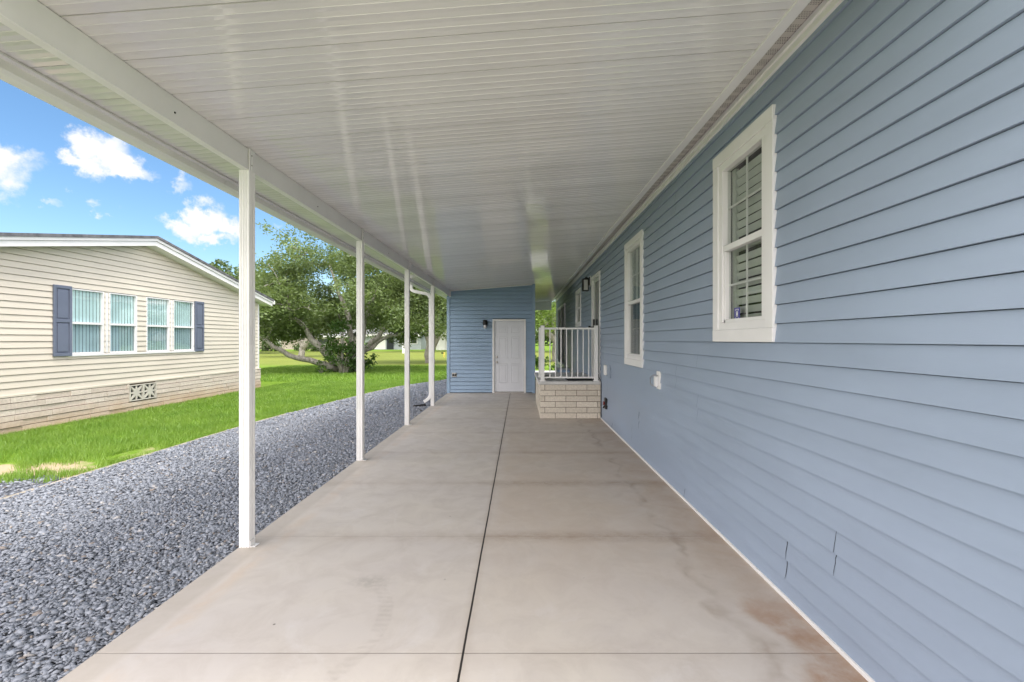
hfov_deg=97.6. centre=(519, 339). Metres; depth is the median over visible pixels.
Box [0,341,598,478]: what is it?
lawn
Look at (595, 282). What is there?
door
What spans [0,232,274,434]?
neighbour house
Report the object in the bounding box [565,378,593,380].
doormat
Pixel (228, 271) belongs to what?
oak tree
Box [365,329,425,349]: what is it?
house
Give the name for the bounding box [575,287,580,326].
window
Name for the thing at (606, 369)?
utility box
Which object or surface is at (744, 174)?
window
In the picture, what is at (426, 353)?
oak tree
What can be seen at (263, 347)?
hedge bush
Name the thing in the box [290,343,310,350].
hedge bush
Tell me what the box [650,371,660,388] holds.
outdoor outlet
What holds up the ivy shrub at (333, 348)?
on the lawn at (273, 358)
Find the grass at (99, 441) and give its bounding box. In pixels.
[0,365,446,484]
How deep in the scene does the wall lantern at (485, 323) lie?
12.45 m
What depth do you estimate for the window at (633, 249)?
6.22 m
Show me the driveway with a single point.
(477, 537)
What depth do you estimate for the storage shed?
12.59 m
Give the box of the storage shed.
[447,284,534,392]
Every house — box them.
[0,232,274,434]
[259,329,355,348]
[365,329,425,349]
[436,334,446,349]
[554,0,1023,681]
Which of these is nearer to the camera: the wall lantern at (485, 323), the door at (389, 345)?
the wall lantern at (485, 323)
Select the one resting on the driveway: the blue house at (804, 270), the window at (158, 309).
the blue house at (804, 270)
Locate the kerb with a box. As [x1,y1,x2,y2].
[0,380,439,499]
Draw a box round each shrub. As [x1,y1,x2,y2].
[313,356,333,372]
[314,318,377,373]
[342,353,379,371]
[535,355,550,368]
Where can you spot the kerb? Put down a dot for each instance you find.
(32, 489)
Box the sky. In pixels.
[0,80,554,339]
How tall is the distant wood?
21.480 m
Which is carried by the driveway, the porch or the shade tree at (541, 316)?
the porch
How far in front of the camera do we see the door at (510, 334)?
12.61 m
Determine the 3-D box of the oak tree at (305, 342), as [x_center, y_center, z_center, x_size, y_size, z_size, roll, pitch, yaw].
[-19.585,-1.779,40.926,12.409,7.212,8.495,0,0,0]
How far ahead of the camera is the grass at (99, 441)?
8.42 m
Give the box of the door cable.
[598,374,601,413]
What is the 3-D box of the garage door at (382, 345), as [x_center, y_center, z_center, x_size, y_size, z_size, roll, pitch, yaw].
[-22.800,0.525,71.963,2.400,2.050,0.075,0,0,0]
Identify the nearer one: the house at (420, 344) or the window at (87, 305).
the window at (87, 305)
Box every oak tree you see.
[209,258,306,323]
[234,217,446,372]
[260,283,355,356]
[366,272,443,362]
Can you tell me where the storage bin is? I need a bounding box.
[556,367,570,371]
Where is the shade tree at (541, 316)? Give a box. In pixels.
[535,300,555,361]
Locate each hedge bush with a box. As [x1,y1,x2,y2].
[259,340,283,350]
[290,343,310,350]
[307,342,328,351]
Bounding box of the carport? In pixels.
[0,0,810,547]
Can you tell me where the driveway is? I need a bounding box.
[57,380,867,681]
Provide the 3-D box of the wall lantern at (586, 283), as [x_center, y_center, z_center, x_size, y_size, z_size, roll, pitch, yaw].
[1.456,-1.225,9.800,0.187,0.330,0.140,0,0,0]
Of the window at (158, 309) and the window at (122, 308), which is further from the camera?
the window at (158, 309)
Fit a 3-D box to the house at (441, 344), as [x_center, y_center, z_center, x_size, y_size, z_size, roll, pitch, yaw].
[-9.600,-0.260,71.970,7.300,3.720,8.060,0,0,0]
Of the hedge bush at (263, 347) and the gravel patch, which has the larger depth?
the hedge bush at (263, 347)
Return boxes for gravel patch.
[0,475,61,497]
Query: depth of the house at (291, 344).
74.00 m
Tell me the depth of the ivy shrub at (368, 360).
21.45 m
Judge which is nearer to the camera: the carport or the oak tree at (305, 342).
the carport
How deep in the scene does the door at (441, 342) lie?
68.45 m
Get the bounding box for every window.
[72,288,103,354]
[108,293,136,352]
[145,297,169,351]
[173,300,193,350]
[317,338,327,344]
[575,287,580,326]
[624,229,643,367]
[713,104,776,341]
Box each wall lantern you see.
[483,320,487,327]
[582,276,590,291]
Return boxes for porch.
[534,325,600,418]
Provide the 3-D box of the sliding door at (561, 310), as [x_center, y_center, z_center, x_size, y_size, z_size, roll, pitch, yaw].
[1.535,-0.150,16.550,0.070,2.200,2.700,0,0,0]
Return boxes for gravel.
[0,379,446,681]
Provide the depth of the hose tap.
7.90 m
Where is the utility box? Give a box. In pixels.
[603,365,609,377]
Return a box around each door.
[371,337,385,348]
[387,337,393,348]
[439,336,444,349]
[492,319,525,392]
[558,303,565,366]
[588,270,600,380]
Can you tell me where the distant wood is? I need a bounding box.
[326,299,555,345]
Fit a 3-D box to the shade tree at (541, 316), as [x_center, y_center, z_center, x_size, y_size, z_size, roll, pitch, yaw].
[2.394,-1.957,32.809,7.800,7.644,7.459,0,0,0]
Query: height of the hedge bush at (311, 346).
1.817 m
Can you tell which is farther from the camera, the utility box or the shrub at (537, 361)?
the shrub at (537, 361)
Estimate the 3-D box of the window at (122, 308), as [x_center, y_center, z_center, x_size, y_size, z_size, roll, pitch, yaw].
[-8.616,-0.345,9.595,0.268,1.260,0.670,0,0,0]
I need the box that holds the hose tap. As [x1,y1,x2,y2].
[603,398,607,408]
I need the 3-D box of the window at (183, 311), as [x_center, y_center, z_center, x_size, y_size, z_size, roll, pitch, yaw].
[-8.616,-0.345,11.315,0.268,1.260,0.690,0,0,0]
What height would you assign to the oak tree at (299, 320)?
7.606 m

